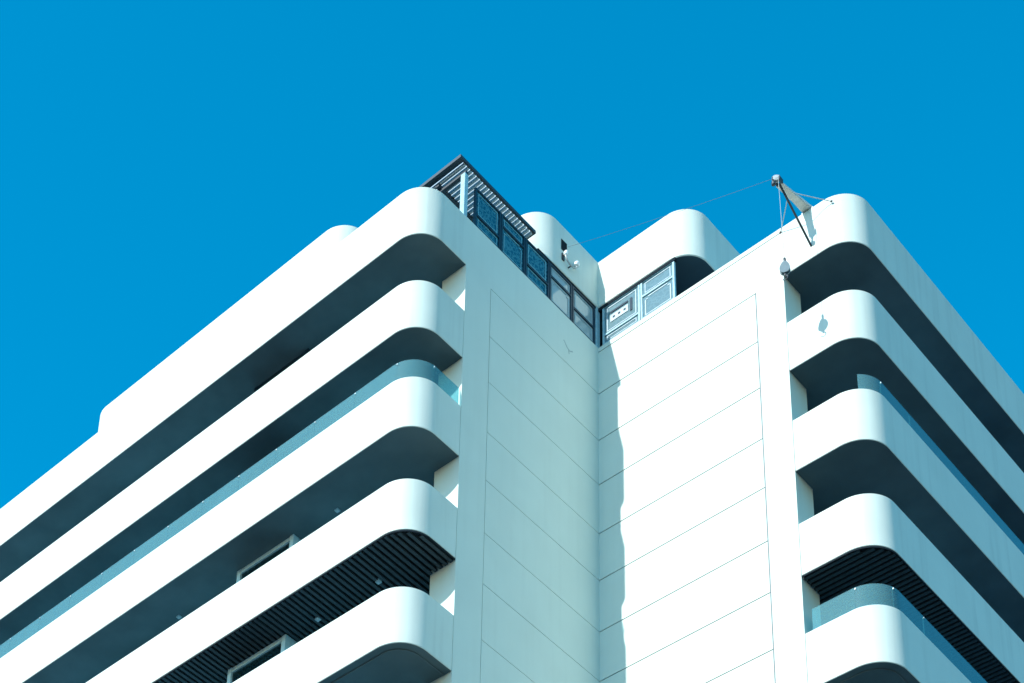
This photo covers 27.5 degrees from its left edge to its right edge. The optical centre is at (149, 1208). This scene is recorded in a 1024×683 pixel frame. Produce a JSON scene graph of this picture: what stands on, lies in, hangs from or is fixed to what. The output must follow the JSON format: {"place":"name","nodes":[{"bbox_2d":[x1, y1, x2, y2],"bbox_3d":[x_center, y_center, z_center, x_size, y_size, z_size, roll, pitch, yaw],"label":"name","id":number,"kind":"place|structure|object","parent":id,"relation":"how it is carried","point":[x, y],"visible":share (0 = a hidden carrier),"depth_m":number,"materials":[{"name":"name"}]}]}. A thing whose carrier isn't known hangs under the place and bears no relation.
{"place":"outdoors","nodes":[
{"label":"outdoors","id":0,"kind":"place"},
{"bbox_2d":[0,0,1023,508],"label":"sky","id":1,"kind":"structure","parent":0,"point":[161,160],"materials":[{"name":"blue"}]},
{"label":"ground","id":2,"kind":"structure","parent":0,"visible":0},
{"bbox_2d":[0,187,1023,682],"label":"apartment building","id":3,"kind":"structure","parent":2,"relation":"on","point":[686,445],"depth_m":49.40,"materials":[{"name":"white paint"}]},
{"bbox_2d":[227,634,296,682],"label":"bay window","id":4,"kind":"structure","parent":3,"relation":"in","point":[285,642],"depth_m":49.24,"materials":[{"name":"black glass"}]},
{"bbox_2d":[236,534,300,582],"bbox_3d":[2.986,-14.984,50.283,0.604,2.926,1.970,26,-32,-36],"label":"bay window","id":5,"kind":"structure","parent":3,"relation":"in","point":[293,539],"depth_m":50.64,"materials":[{"name":"black glass"}]},
{"bbox_2d":[245,439,305,485],"bbox_3d":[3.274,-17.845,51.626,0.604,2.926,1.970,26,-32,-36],"label":"glass railing","id":6,"kind":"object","parent":3,"relation":"in","point":[300,442],"depth_m":52.02,"materials":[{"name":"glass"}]},
{"bbox_2d":[254,348,310,392],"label":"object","id":7,"kind":"structure","parent":3,"relation":"in","point":[307,350],"depth_m":53.36,"materials":[{"name":"metal"}]},
{"bbox_2d":[419,154,535,238],"bbox_3d":[7.541,-24.165,52.892,3.080,3.290,3.900,26,-32,-36],"label":"pergola","id":8,"kind":"object","parent":3,"relation":"on","point":[456,186],"visible":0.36,"depth_m":52.01,"materials":[{"name":"paint"}]},
{"bbox_2d":[473,187,500,248],"bbox_3d":[8.589,-25.103,51.521,1.020,1.410,0.070,26,-32,-36],"label":"penthouse window","id":9,"kind":"structure","parent":3,"relation":"in","point":[486,216],"depth_m":51.54,"materials":[{"name":"glass"}]},
{"bbox_2d":[500,213,525,273],"bbox_3d":[9.333,-24.747,52.120,0.980,1.410,0.070,26,-32,-36],"label":"penthouse window","id":10,"kind":"structure","parent":3,"relation":"in","point":[512,240],"depth_m":52.15,"materials":[{"name":"glass"}]},
{"bbox_2d":[525,238,549,297],"bbox_3d":[10.069,-24.394,52.714,1.000,1.410,0.070,26,-32,-36],"label":"penthouse window","id":11,"kind":"structure","parent":3,"relation":"in","point":[537,268],"depth_m":52.75,"materials":[{"name":"glass"}]},
{"bbox_2d":[549,263,571,320],"bbox_3d":[10.799,-24.044,53.302,0.960,1.410,0.070,26,-32,-36],"label":"penthouse window","id":12,"kind":"structure","parent":3,"relation":"in","point":[560,289],"depth_m":53.33,"materials":[{"name":"glass"}]},
{"bbox_2d":[562,250,579,268],"bbox_3d":[11.222,-25.159,53.917,0.616,0.381,0.182,26,-32,-36],"label":"wall lamp","id":13,"kind":"object","parent":3,"relation":"attached to","point":[576,263],"visible":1,"depth_m":53.83,"materials":[{"name":"metal"}]},
{"bbox_2d":[572,285,594,343],"bbox_3d":[11.521,-23.698,53.885,0.980,1.410,0.070,26,-32,-36],"label":"penthouse window","id":14,"kind":"structure","parent":3,"relation":"in","point":[583,312],"depth_m":53.92,"materials":[{"name":"glass"}]},
{"bbox_2d":[602,284,640,344],"bbox_3d":[12.525,-23.661,53.748,0.070,1.410,1.180,26,-32,-36],"label":"penthouse window","id":15,"kind":"structure","parent":3,"relation":"in","point":[625,311],"depth_m":53.75,"materials":[{"name":"glass"}]},
{"bbox_2d":[640,261,675,319],"bbox_3d":[13.291,-23.950,52.970,0.070,1.410,1.040,26,-32,-36],"label":"penthouse window","id":16,"kind":"structure","parent":3,"relation":"in","point":[659,289],"depth_m":52.97,"materials":[{"name":"glass"}]},
{"bbox_2d":[569,179,770,246],"bbox_3d":[13.120,-25.267,51.584,0.007,2.647,6.011,26,-32,-36],"label":"cable","id":17,"kind":"object","parent":3,"relation":"attached to","point":[672,213],"visible":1,"depth_m":51.29,"materials":[{"name":"metal"}]},
{"bbox_2d":[771,175,832,249],"bbox_3d":[15.758,-23.396,48.688,1.316,3.015,1.631,-5,-27,22],"label":"davit","id":18,"kind":"object","parent":3,"relation":"attached to","point":[800,203],"visible":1,"depth_m":49.12,"materials":[{"name":"paint"}]},
{"bbox_2d":[779,257,790,280],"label":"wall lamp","id":19,"kind":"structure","parent":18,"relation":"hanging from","point":[785,269],"depth_m":47.44,"materials":[{"name":"white metal"}]}
]}

